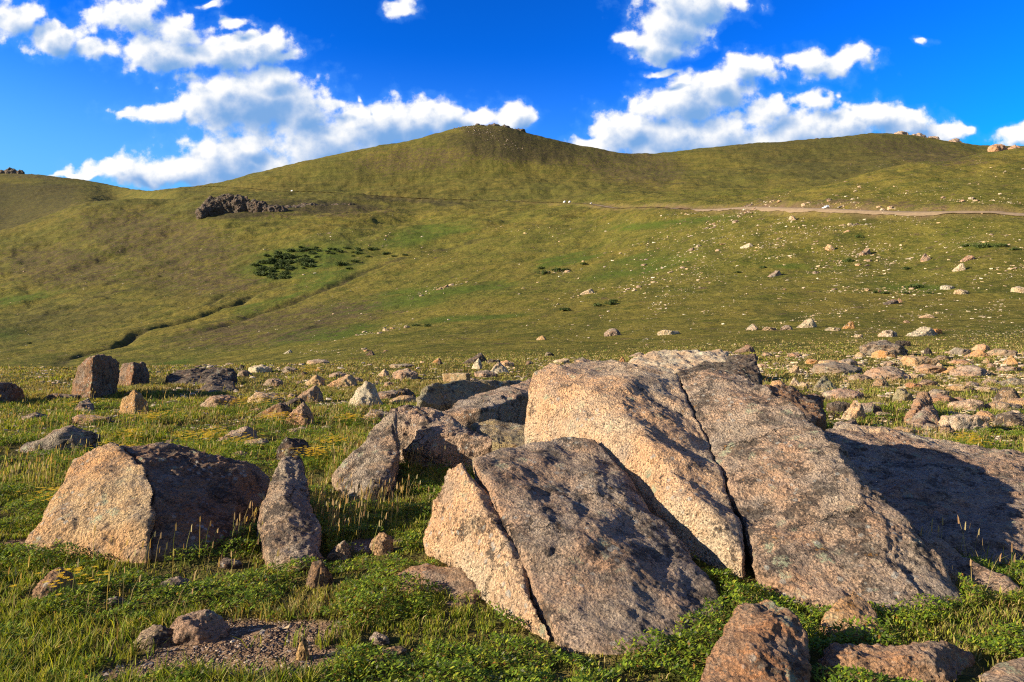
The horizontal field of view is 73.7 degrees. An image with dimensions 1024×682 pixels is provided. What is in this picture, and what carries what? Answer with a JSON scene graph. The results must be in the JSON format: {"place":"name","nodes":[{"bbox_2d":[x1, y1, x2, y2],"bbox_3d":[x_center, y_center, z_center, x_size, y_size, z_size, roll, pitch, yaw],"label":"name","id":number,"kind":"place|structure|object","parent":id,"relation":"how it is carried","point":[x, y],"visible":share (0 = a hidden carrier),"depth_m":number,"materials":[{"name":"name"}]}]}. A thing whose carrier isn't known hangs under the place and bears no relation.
{"place":"outdoors","nodes":[
{"label":"outdoors","id":0,"kind":"place"},
{"bbox_2d":[0,125,1023,681],"bbox_3d":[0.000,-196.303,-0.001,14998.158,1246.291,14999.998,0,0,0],"label":"ground","id":1,"kind":"structure","parent":0,"point":[64,243],"depth_m":403.81,"materials":[{"name":"plant"}]},
{"bbox_2d":[0,382,24,401],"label":"rock","id":2,"kind":"object","parent":1,"relation":"on","point":[12,391],"visible":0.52,"depth_m":17.95,"materials":[{"name":"stone"}]},
{"bbox_2d":[0,167,24,173],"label":"rock outcrop","id":3,"kind":"object","parent":1,"relation":"on","point":[9,170],"visible":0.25,"depth_m":3384.84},
{"bbox_2d":[9,566,85,606],"bbox_3d":[-2.852,1.566,4.276,0.267,0.216,0.430,0,0,11],"label":"yellow wildflower","id":4,"kind":"object","parent":1,"relation":"on","point":[60,582],"visible":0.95,"depth_m":4.33,"materials":[{"name":"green plant"}]},
{"bbox_2d":[32,567,77,598],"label":"rock","id":5,"kind":"object","parent":1,"relation":"on","point":[40,589],"visible":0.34,"depth_m":4.42,"materials":[{"name":"stone"}]},
{"bbox_2d":[15,425,100,454],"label":"rock","id":6,"kind":"object","parent":1,"relation":"on","point":[57,437],"visible":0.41,"depth_m":9.83,"materials":[{"name":"stone"}]},
{"bbox_2d":[44,393,81,399],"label":"rock","id":7,"kind":"object","parent":1,"relation":"on","point":[55,395],"visible":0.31,"depth_m":18.38,"materials":[{"name":"stone"}]},
{"bbox_2d":[34,566,107,598],"bbox_3d":[-2.805,1.559,4.379,0.441,0.229,0.169,0,0,4],"label":"yellow wildflower","id":8,"kind":"object","parent":1,"relation":"on","point":[61,577],"visible":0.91,"depth_m":4.35,"materials":[{"name":"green plant"}]},
{"bbox_2d":[74,398,93,411],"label":"rock","id":9,"kind":"object","parent":1,"relation":"on","point":[83,404],"visible":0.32,"depth_m":15.41,"materials":[{"name":"stone"}]},
{"bbox_2d":[72,414,112,424],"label":"rock","id":10,"kind":"object","parent":1,"relation":"on","point":[92,419],"visible":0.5,"depth_m":13.14,"materials":[{"name":"stone"}]},
{"bbox_2d":[71,354,119,399],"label":"rock","id":11,"kind":"object","parent":1,"relation":"on","point":[98,374],"visible":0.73,"depth_m":19.24,"materials":[{"name":"stone"}]},
{"bbox_2d":[104,596,125,606],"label":"rock","id":12,"kind":"object","parent":1,"relation":"on","point":[117,598],"visible":0.5,"depth_m":4.27,"materials":[{"name":"stone"}]},
{"bbox_2d":[118,362,149,385],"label":"rock","id":13,"kind":"object","parent":1,"relation":"on","point":[133,373],"visible":0.66,"depth_m":24.43,"materials":[{"name":"stone"}]},
{"bbox_2d":[119,390,148,414],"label":"rock","id":14,"kind":"object","parent":1,"relation":"on","point":[134,400],"visible":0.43,"depth_m":14.59,"materials":[{"name":"stone"}]},
{"bbox_2d":[24,442,269,562],"bbox_3d":[-3.106,1.453,5.917,1.721,1.024,1.818,0,0,0],"label":"boulder","id":15,"kind":"object","parent":1,"relation":"on","point":[135,496],"visible":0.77,"depth_m":5.63,"materials":[{"name":"stone"}]},
{"bbox_2d":[133,624,172,649],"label":"rock","id":16,"kind":"object","parent":1,"relation":"on","point":[162,636],"visible":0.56,"depth_m":3.65,"materials":[{"name":"stone"}]},
{"bbox_2d":[160,576,190,592],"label":"rock","id":17,"kind":"object","parent":1,"relation":"on","point":[176,580],"visible":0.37,"depth_m":4.54,"materials":[{"name":"stone"}]},
{"bbox_2d":[170,609,229,644],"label":"rock","id":18,"kind":"object","parent":1,"relation":"on","point":[204,626],"visible":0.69,"depth_m":3.70,"materials":[{"name":"stone"}]},
{"bbox_2d":[165,367,237,384],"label":"rock","id":19,"kind":"object","parent":1,"relation":"on","point":[204,374],"visible":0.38,"depth_m":25.01,"materials":[{"name":"stone"}]},
{"bbox_2d":[200,379,235,391],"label":"rock","id":20,"kind":"object","parent":1,"relation":"on","point":[217,384],"visible":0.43,"depth_m":22.13,"materials":[{"name":"stone"}]},
{"bbox_2d":[200,395,238,406],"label":"rock","id":21,"kind":"object","parent":1,"relation":"on","point":[218,400],"visible":0.49,"depth_m":16.02,"materials":[{"name":"stone"}]},
{"bbox_2d":[217,558,242,568],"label":"rock","id":22,"kind":"object","parent":1,"relation":"on","point":[225,563],"visible":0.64,"depth_m":5.01,"materials":[{"name":"stone"}]},
{"bbox_2d":[218,426,257,442],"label":"rock","id":23,"kind":"object","parent":1,"relation":"on","point":[246,430],"visible":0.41,"depth_m":11.04,"materials":[{"name":"stone"}]},
{"bbox_2d":[195,193,288,218],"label":"rock outcrop","id":24,"kind":"object","parent":1,"relation":"on","point":[222,204],"visible":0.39,"depth_m":1116.16,"materials":[{"name":"stone"}]},
{"bbox_2d":[96,540,396,680],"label":"gravel","id":25,"kind":"structure","parent":1,"relation":"on","point":[233,640],"depth_m":3.59,"materials":[{"name":"gravel"}]},
{"bbox_2d":[248,364,271,372],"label":"rock","id":26,"kind":"object","parent":1,"relation":"on","point":[260,368],"visible":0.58,"depth_m":34.16,"materials":[{"name":"stone"}]},
{"bbox_2d":[247,392,284,402],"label":"rock","id":27,"kind":"object","parent":1,"relation":"on","point":[258,395],"visible":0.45,"depth_m":17.69,"materials":[{"name":"stone"}]},
{"bbox_2d":[254,403,291,417],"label":"rock","id":28,"kind":"object","parent":1,"relation":"on","point":[283,407],"visible":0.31,"depth_m":14.03,"materials":[{"name":"stone"}]},
{"bbox_2d":[257,456,324,571],"bbox_3d":[-1.844,1.505,5.614,0.470,0.888,1.540,0,0,-23],"label":"rock","id":29,"kind":"object","parent":1,"relation":"on","point":[289,520],"visible":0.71,"depth_m":5.41,"materials":[{"name":"stone"}]},
{"bbox_2d":[276,437,314,459],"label":"rock","id":30,"kind":"object","parent":1,"relation":"on","point":[289,446],"visible":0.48,"depth_m":8.97,"materials":[{"name":"stone"}]},
{"bbox_2d":[287,402,313,424],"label":"rock","id":31,"kind":"object","parent":1,"relation":"on","point":[303,410],"visible":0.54,"depth_m":13.24,"materials":[{"name":"stone"}]},
{"bbox_2d":[295,638,309,660],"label":"rock","id":32,"kind":"object","parent":1,"relation":"on","point":[302,652],"visible":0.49,"depth_m":3.44,"materials":[{"name":"stone"}]},
{"bbox_2d":[297,385,322,401],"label":"rock","id":33,"kind":"object","parent":1,"relation":"on","point":[315,392],"visible":0.36,"depth_m":18.21,"materials":[{"name":"stone"}]},
{"bbox_2d":[305,374,324,385],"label":"rock","id":34,"kind":"object","parent":1,"relation":"on","point":[317,379],"visible":0.44,"depth_m":24.59,"materials":[{"name":"stone"}]},
{"bbox_2d":[284,203,351,207],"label":"rock outcrop","id":35,"kind":"object","parent":1,"relation":"on","point":[298,205],"visible":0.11,"depth_m":1179.13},
{"bbox_2d":[305,559,332,587],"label":"rock","id":36,"kind":"object","parent":1,"relation":"on","point":[314,577],"visible":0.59,"depth_m":4.55,"materials":[{"name":"stone"}]},
{"bbox_2d":[325,540,350,559],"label":"rock","id":37,"kind":"object","parent":1,"relation":"on","point":[341,551],"visible":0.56,"depth_m":5.17,"materials":[{"name":"stone"}]},
{"bbox_2d":[327,374,356,386],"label":"rock","id":38,"kind":"object","parent":1,"relation":"on","point":[350,380],"visible":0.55,"depth_m":24.41,"materials":[{"name":"stone"}]},
{"bbox_2d":[331,411,399,505],"bbox_3d":[-1.614,1.416,7.716,0.721,1.063,1.823,0,0,0],"label":"rock","id":39,"kind":"object","parent":1,"relation":"on","point":[373,458],"visible":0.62,"depth_m":7.45,"materials":[{"name":"stone"}]},
{"bbox_2d":[349,381,382,407],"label":"rock","id":40,"kind":"object","parent":1,"relation":"on","point":[365,391],"visible":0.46,"depth_m":16.08,"materials":[{"name":"stone"}]},
{"bbox_2d":[364,409,388,420],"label":"rock","id":41,"kind":"object","parent":1,"relation":"on","point":[381,415],"visible":0.34,"depth_m":13.69,"materials":[{"name":"stone"}]},
{"bbox_2d":[369,632,389,644],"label":"rock","id":42,"kind":"object","parent":1,"relation":"on","point":[380,638],"visible":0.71,"depth_m":3.61,"materials":[{"name":"stone"}]},
{"bbox_2d":[368,532,393,554],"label":"rock","id":43,"kind":"object","parent":1,"relation":"on","point":[382,543],"visible":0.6,"depth_m":5.24,"materials":[{"name":"stone"}]},
{"bbox_2d":[378,389,400,398],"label":"rock","id":44,"kind":"object","parent":1,"relation":"on","point":[392,394],"visible":0.53,"depth_m":18.39,"materials":[{"name":"stone"}]},
{"bbox_2d":[382,646,406,657],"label":"rock","id":45,"kind":"object","parent":1,"relation":"on","point":[400,650],"visible":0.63,"depth_m":3.50,"materials":[{"name":"stone"}]},
{"bbox_2d":[390,395,415,402],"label":"rock","id":46,"kind":"object","parent":1,"relation":"on","point":[409,398],"visible":0.45,"depth_m":16.66,"materials":[{"name":"stone"}]},
{"bbox_2d":[392,368,417,378],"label":"rock","id":47,"kind":"object","parent":1,"relation":"on","point":[404,373],"visible":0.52,"depth_m":28.67,"materials":[{"name":"stone"}]},
{"bbox_2d":[388,563,481,608],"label":"rock","id":48,"kind":"object","parent":1,"relation":"on","point":[457,581],"visible":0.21,"depth_m":4.39,"materials":[{"name":"stone"}]},
{"bbox_2d":[389,404,492,472],"bbox_3d":[-0.905,1.416,8.814,1.686,1.109,0.898,0,0,40],"label":"rock","id":49,"kind":"object","parent":1,"relation":"on","point":[441,436],"visible":0.51,"depth_m":8.57,"materials":[{"name":"stone"}]},
{"bbox_2d":[442,373,470,381],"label":"rock","id":50,"kind":"object","parent":1,"relation":"on","point":[450,377],"visible":0.56,"depth_m":25.47,"materials":[{"name":"stone"}]},
{"bbox_2d":[416,379,521,410],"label":"rock","id":51,"kind":"object","parent":1,"relation":"on","point":[441,396],"visible":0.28,"depth_m":12.71,"materials":[{"name":"stone"}]},
{"bbox_2d":[463,353,486,362],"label":"rock","id":52,"kind":"object","parent":1,"relation":"on","point":[481,357],"visible":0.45,"depth_m":46.97,"materials":[{"name":"stone"}]},
{"bbox_2d":[474,370,496,376],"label":"rock","id":53,"kind":"object","parent":1,"relation":"on","point":[484,373],"visible":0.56,"depth_m":31.48,"materials":[{"name":"stone"}]},
{"bbox_2d":[442,378,531,429],"bbox_3d":[-0.195,1.310,11.676,0.854,1.300,2.878,0,0,35],"label":"rock","id":54,"kind":"object","parent":1,"relation":"on","point":[507,404],"visible":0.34,"depth_m":11.24,"materials":[{"name":"stone"}]},
{"bbox_2d":[471,419,524,451],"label":"rock","id":55,"kind":"object","parent":1,"relation":"on","point":[504,434],"visible":0.24,"depth_m":8.91,"materials":[{"name":"stone"}]},
{"bbox_2d":[491,362,508,373],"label":"rock","id":56,"kind":"object","parent":1,"relation":"on","point":[499,367],"visible":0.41,"depth_m":34.37,"materials":[{"name":"stone"}]},
{"bbox_2d":[0,380,1023,471],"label":"grass","id":57,"kind":"structure","parent":1,"relation":"on","point":[35,399],"depth_m":15.65,"materials":[{"name":"plant"}]},
{"bbox_2d":[0,326,1023,384],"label":"grass","id":58,"kind":"structure","parent":1,"relation":"on","point":[364,377],"depth_m":42.56,"materials":[{"name":"plant"}]},
{"bbox_2d":[0,350,1023,444],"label":"rubble","id":59,"kind":"object","parent":1,"relation":"on","point":[859,363],"visible":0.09,"depth_m":31.49,"materials":[{"name":"stone"}]},
{"bbox_2d":[0,397,1023,681],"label":"leafy ground cover","id":60,"kind":"object","parent":1,"relation":"on","point":[586,675],"visible":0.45,"depth_m":4.05,"materials":[{"name":"green plant"}]},
{"bbox_2d":[0,357,1023,603],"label":"grass seed head","id":61,"kind":"object","parent":1,"relation":"attached to","point":[382,493],"depth_m":8.27},
{"bbox_2d":[5,125,1023,361],"bbox_3d":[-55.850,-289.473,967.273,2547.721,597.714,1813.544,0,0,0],"label":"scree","id":62,"kind":"structure","parent":1,"relation":"on","point":[1009,268],"depth_m":299.29,"materials":[{"name":"stone"}]},
{"bbox_2d":[423,437,724,654],"bbox_3d":[0.449,1.382,4.607,1.549,1.127,2.321,0,0,-25],"label":"boulder","id":63,"kind":"object","parent":1,"relation":"on","point":[572,544],"visible":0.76,"depth_m":4.33,"materials":[{"name":"stone"}]},
{"bbox_2d":[628,349,728,374],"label":"rock","id":64,"kind":"object","parent":1,"relation":"on","point":[676,361],"visible":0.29,"depth_m":28.39,"materials":[{"name":"stone"}]},
{"bbox_2d":[678,360,762,384],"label":"rock","id":65,"kind":"object","parent":1,"relation":"on","point":[750,371],"visible":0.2,"depth_m":19.54,"materials":[{"name":"stone"}]},
{"bbox_2d":[726,353,756,362],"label":"rock","id":66,"kind":"object","parent":1,"relation":"on","point":[741,358],"visible":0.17,"depth_m":27.70,"materials":[{"name":"stone"}]},
{"bbox_2d":[524,359,964,614],"bbox_3d":[1.880,1.086,5.925,2.250,1.742,4.489,0,0,-29],"label":"boulder","id":67,"kind":"object","parent":1,"relation":"on","point":[734,472],"visible":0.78,"depth_m":5.14,"materials":[{"name":"stone"}]},
{"bbox_2d":[700,599,811,681],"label":"rock","id":68,"kind":"object","parent":1,"relation":"on","point":[766,640],"visible":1,"depth_m":3.10,"materials":[{"name":"stone"}]},
{"bbox_2d":[765,384,826,430],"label":"rock","id":69,"kind":"object","parent":1,"relation":"on","point":[810,406],"visible":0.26,"depth_m":11.72,"materials":[{"name":"stone"}]},
{"bbox_2d":[796,318,816,327],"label":"rock","id":70,"kind":"object","parent":1,"relation":"on","point":[808,323],"visible":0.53,"depth_m":122.89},
{"bbox_2d":[813,375,836,390],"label":"rock","id":71,"kind":"object","parent":1,"relation":"on","point":[824,383],"visible":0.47,"depth_m":22.02,"materials":[{"name":"stone"}]},
{"bbox_2d":[811,361,862,373],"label":"rock","id":72,"kind":"object","parent":1,"relation":"on","point":[834,367],"visible":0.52,"depth_m":33.67,"materials":[{"name":"stone"}]},
{"bbox_2d":[826,401,849,415],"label":"rock","id":73,"kind":"object","parent":1,"relation":"on","point":[839,406],"visible":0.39,"depth_m":13.96,"materials":[{"name":"stone"}]},
{"bbox_2d":[822,388,863,399],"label":"rock","id":74,"kind":"object","parent":1,"relation":"on","point":[842,392],"visible":0.49,"depth_m":18.96,"materials":[{"name":"stone"}]},
{"bbox_2d":[819,591,884,638],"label":"rock","id":75,"kind":"object","parent":1,"relation":"on","point":[852,605],"visible":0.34,"depth_m":3.69,"materials":[{"name":"stone"}]},
{"bbox_2d":[841,400,865,419],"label":"rock","id":76,"kind":"object","parent":1,"relation":"on","point":[855,410],"visible":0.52,"depth_m":13.47,"materials":[{"name":"stone"}]},
{"bbox_2d":[861,402,882,413],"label":"rock","id":77,"kind":"object","parent":1,"relation":"on","point":[867,407],"visible":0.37,"depth_m":14.62,"materials":[{"name":"stone"}]},
{"bbox_2d":[872,375,888,385],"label":"rock","id":78,"kind":"object","parent":1,"relation":"on","point":[880,380],"visible":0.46,"depth_m":23.78,"materials":[{"name":"stone"}]},
{"bbox_2d":[859,340,908,355],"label":"rock","id":79,"kind":"object","parent":1,"relation":"on","point":[869,348],"visible":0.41,"depth_m":47.34,"materials":[{"name":"stone"}]},
{"bbox_2d":[871,350,896,357],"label":"rock","id":80,"kind":"object","parent":1,"relation":"on","point":[880,353],"visible":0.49,"depth_m":44.68,"materials":[{"name":"stone"}]},
{"bbox_2d":[878,330,896,336],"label":"rock","id":81,"kind":"object","parent":1,"relation":"on","point":[888,333],"visible":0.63,"depth_m":89.93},
{"bbox_2d":[864,366,911,380],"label":"rock","id":82,"kind":"object","parent":1,"relation":"on","point":[892,372],"visible":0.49,"depth_m":27.78,"materials":[{"name":"stone"}]},
{"bbox_2d":[818,640,974,681],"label":"rock","id":83,"kind":"object","parent":1,"relation":"on","point":[935,661],"visible":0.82,"depth_m":3.16,"materials":[{"name":"stone"}]},
{"bbox_2d":[834,424,962,446],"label":"rock","id":84,"kind":"object","parent":1,"relation":"on","point":[864,429],"visible":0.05,"depth_m":8.77,"materials":[{"name":"stone"}]},
{"bbox_2d":[892,388,913,400],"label":"rock","id":85,"kind":"object","parent":1,"relation":"on","point":[900,394],"visible":0.66,"depth_m":18.28,"materials":[{"name":"stone"}]},
{"bbox_2d":[903,391,932,422],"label":"rock","id":86,"kind":"object","parent":1,"relation":"on","point":[922,400],"visible":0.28,"depth_m":14.01,"materials":[{"name":"stone"}]},
{"bbox_2d":[901,356,939,366],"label":"rock","id":87,"kind":"object","parent":1,"relation":"on","point":[913,360],"visible":0.56,"depth_m":38.42,"materials":[{"name":"stone"}]},
{"bbox_2d":[906,326,936,335],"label":"rock","id":88,"kind":"object","parent":1,"relation":"on","point":[924,331],"visible":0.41,"depth_m":90.08,"materials":[{"name":"stone"}]},
{"bbox_2d":[908,405,939,427],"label":"rock","id":89,"kind":"object","parent":1,"relation":"on","point":[924,415],"visible":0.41,"depth_m":13.20,"materials":[{"name":"stone"}]},
{"bbox_2d":[825,422,1023,564],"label":"rock","id":90,"kind":"object","parent":1,"relation":"on","point":[918,483],"visible":0.59,"depth_m":6.58,"materials":[{"name":"stone"}]},
{"bbox_2d":[894,131,960,141],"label":"rock outcrop","id":91,"kind":"object","parent":1,"relation":"on","point":[937,137],"visible":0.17,"depth_m":1877.69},
{"bbox_2d":[914,364,945,373],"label":"rock","id":92,"kind":"object","parent":1,"relation":"on","point":[928,368],"visible":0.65,"depth_m":34.19,"materials":[{"name":"stone"}]},
{"bbox_2d":[931,393,953,402],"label":"rock","id":93,"kind":"object","parent":1,"relation":"on","point":[939,397],"visible":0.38,"depth_m":17.18,"materials":[{"name":"stone"}]},
{"bbox_2d":[938,424,957,435],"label":"rock","id":94,"kind":"object","parent":1,"relation":"on","point":[944,428],"visible":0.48,"depth_m":11.69,"materials":[{"name":"stone"}]},
{"bbox_2d":[948,348,970,354],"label":"rock","id":95,"kind":"object","parent":1,"relation":"on","point":[957,351],"visible":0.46,"depth_m":47.10,"materials":[{"name":"stone"}]},
{"bbox_2d":[938,413,989,431],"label":"rock","id":96,"kind":"object","parent":1,"relation":"on","point":[959,422],"visible":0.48,"depth_m":12.36,"materials":[{"name":"stone"}]},
{"bbox_2d":[912,524,1019,599],"bbox_3d":[2.933,1.621,4.418,0.338,0.637,1.097,0,0,0],"label":"rock","id":97,"kind":"object","parent":1,"relation":"on","point":[954,561],"visible":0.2,"depth_m":4.36,"materials":[{"name":"stone"}]},
{"bbox_2d":[947,399,984,409],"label":"rock","id":98,"kind":"object","parent":1,"relation":"on","point":[969,404],"visible":0.56,"depth_m":15.75,"materials":[{"name":"stone"}]},
{"bbox_2d":[949,365,987,375],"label":"rock","id":99,"kind":"object","parent":1,"relation":"on","point":[971,370],"visible":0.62,"depth_m":31.89,"materials":[{"name":"stone"}]},
{"bbox_2d":[963,349,988,357],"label":"rock","id":100,"kind":"object","parent":1,"relation":"on","point":[978,353],"visible":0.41,"depth_m":44.27,"materials":[{"name":"stone"}]},
{"bbox_2d":[978,657,1023,681],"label":"rock","id":101,"kind":"object","parent":1,"relation":"on","point":[1011,670],"visible":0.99,"depth_m":3.10,"materials":[{"name":"stone"}]},
{"bbox_2d":[987,348,1017,355],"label":"rock","id":102,"kind":"object","parent":1,"relation":"on","point":[999,351],"visible":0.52,"depth_m":45.47,"materials":[{"name":"stone"}]},
{"bbox_2d":[984,400,1022,410],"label":"rock","id":103,"kind":"object","parent":1,"relation":"on","point":[999,405],"visible":0.45,"depth_m":15.67,"materials":[{"name":"stone"}]},
{"bbox_2d":[987,144,1021,151],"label":"rock outcrop","id":104,"kind":"object","parent":1,"relation":"on","point":[996,147],"visible":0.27,"depth_m":1595.67,"materials":[{"name":"stone"}]},
{"bbox_2d":[994,387,1019,401],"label":"rock","id":105,"kind":"object","parent":1,"relation":"on","point":[1003,393],"visible":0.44,"depth_m":17.27,"materials":[{"name":"stone"}]},
{"bbox_2d":[992,411,1023,426],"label":"rock","id":106,"kind":"object","parent":1,"relation":"on","point":[1010,418],"visible":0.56,"depth_m":12.96,"materials":[{"name":"stone"}]},
{"bbox_2d":[1000,378,1023,385],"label":"rock","id":107,"kind":"object","parent":1,"relation":"on","point":[1015,381],"visible":0.42,"depth_m":24.94,"materials":[{"name":"stone"}]},
{"bbox_2d":[0,0,1023,190],"label":"sky","id":108,"kind":"structure","parent":0,"point":[147,95],"materials":[{"name":"blue"}]},
{"bbox_2d":[163,186,1023,215],"bbox_3d":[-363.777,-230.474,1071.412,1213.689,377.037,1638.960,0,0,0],"label":"road","id":109,"kind":"structure","parent":0,"point":[900,213],"depth_m":375.64,"materials":[{"name":"soil"}]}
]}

